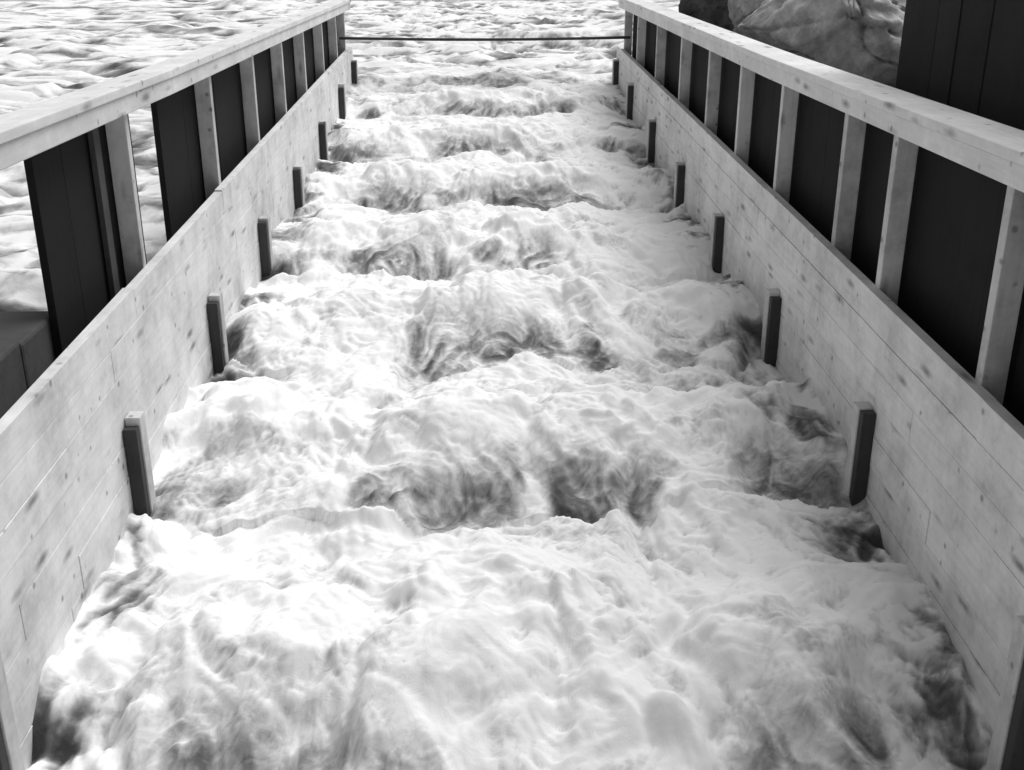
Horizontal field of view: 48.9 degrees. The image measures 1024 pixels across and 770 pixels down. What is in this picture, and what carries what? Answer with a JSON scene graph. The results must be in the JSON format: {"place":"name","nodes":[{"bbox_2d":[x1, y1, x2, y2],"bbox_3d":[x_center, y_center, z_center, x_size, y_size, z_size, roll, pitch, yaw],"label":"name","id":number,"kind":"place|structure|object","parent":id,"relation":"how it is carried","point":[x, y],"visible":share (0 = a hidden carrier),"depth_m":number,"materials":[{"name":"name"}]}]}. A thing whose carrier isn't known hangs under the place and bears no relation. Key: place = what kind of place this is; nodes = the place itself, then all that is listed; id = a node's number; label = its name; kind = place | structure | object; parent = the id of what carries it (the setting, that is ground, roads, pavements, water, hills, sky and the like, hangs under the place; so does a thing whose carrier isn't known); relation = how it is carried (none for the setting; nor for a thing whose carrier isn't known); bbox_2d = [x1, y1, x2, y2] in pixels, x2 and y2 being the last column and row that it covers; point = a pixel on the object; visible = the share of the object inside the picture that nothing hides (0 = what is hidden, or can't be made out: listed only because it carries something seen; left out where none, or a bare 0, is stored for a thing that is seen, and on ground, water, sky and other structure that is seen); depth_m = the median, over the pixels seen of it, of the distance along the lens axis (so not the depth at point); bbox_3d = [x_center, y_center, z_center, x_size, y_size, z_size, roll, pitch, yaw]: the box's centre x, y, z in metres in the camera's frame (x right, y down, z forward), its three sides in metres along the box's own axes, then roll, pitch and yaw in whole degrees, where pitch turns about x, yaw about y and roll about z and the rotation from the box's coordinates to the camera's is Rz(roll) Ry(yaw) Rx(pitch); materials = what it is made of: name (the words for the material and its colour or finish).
{"place":"outdoors","nodes":[
{"label":"outdoors","id":0,"kind":"place"},
{"bbox_2d":[0,311,55,418],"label":"timber crib","id":1,"kind":"object","parent":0,"point":[27,356],"visible":0.22,"depth_m":4.10,"materials":[{"name":"grey wood"}]},
{"bbox_2d":[0,0,679,311],"bbox_3d":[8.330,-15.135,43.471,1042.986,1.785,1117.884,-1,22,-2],"label":"river","id":2,"kind":"structure","parent":0,"point":[49,49],"depth_m":16.47,"materials":[{"name":"liquid"}]},
{"bbox_2d":[0,0,350,358],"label":"timber railing","id":3,"kind":"object","parent":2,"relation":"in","point":[220,109],"visible":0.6,"depth_m":5.00,"materials":[{"name":"grey wood"}]},
{"bbox_2d":[350,0,401,0],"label":"cross beam","id":4,"kind":"structure","parent":3,"relation":"attached to","point":[375,0],"depth_m":12.88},
{"bbox_2d":[339,36,629,40],"bbox_3d":[-0.303,-3.923,12.759,3.296,0.052,0.032,-1,22,-2],"label":"iron tie rod","id":5,"kind":"object","parent":3,"relation":"attached to","point":[483,39],"visible":1,"depth_m":12.75,"materials":[{"name":"grey metal"}]},
{"bbox_2d":[0,46,352,769],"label":"planking","id":6,"kind":"object","parent":2,"relation":"in","point":[142,342],"visible":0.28,"depth_m":4.44,"materials":[{"name":"grey wood"}]},
{"bbox_2d":[616,46,1023,733],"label":"planking","id":7,"kind":"object","parent":2,"relation":"in","point":[944,492],"visible":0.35,"depth_m":4.46,"materials":[{"name":"grey wood"}]},
{"bbox_2d":[612,59,1023,769],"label":"baffle guide","id":8,"kind":"object","parent":7,"relation":"attached to","point":[1006,705],"visible":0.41,"depth_m":3.46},
{"bbox_2d":[618,0,1023,425],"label":"timber railing","id":9,"kind":"object","parent":7,"relation":"on","point":[911,205],"visible":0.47,"depth_m":4.73,"materials":[{"name":"grey wood"}]},
{"bbox_2d":[27,66,992,769],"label":"rushing flume water","id":10,"kind":"structure","parent":0,"point":[499,434],"depth_m":4.69,"materials":[{"name":"white liquid"}]},
{"bbox_2d":[0,62,356,769],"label":"baffle stop","id":11,"kind":"object","parent":10,"relation":"in","point":[136,468],"visible":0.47,"depth_m":6.05,"materials":[{"name":"black wood"}]},
{"bbox_2d":[0,60,357,769],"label":"baffle guide","id":12,"kind":"object","parent":10,"relation":"in","point":[6,710],"visible":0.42,"depth_m":4.65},
{"bbox_2d":[613,61,1023,769],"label":"baffle stop","id":13,"kind":"object","parent":10,"relation":"in","point":[1013,757],"visible":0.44,"depth_m":4.78,"materials":[{"name":"black wood"}]},
{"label":"river bank","id":14,"kind":"structure","parent":0,"visible":0},
{"bbox_2d":[678,0,733,31],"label":"boulder","id":15,"kind":"object","parent":14,"relation":"on","point":[714,12],"visible":0.18,"depth_m":10.52,"materials":[{"name":"grey stone"}]},
{"bbox_2d":[728,0,764,28],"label":"boulder","id":16,"kind":"object","parent":14,"relation":"on","point":[740,11],"visible":0.23,"depth_m":10.13,"materials":[{"name":"grey stone"}]},
{"bbox_2d":[733,0,905,85],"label":"boulder","id":17,"kind":"object","parent":14,"relation":"on","point":[861,38],"visible":0.43,"depth_m":8.22,"materials":[{"name":"grey stone"}]},
{"bbox_2d":[895,0,1023,130],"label":"plank bulkhead","id":18,"kind":"object","parent":14,"relation":"on","point":[966,55],"depth_m":4.99,"materials":[{"name":"black wood"}]}
]}

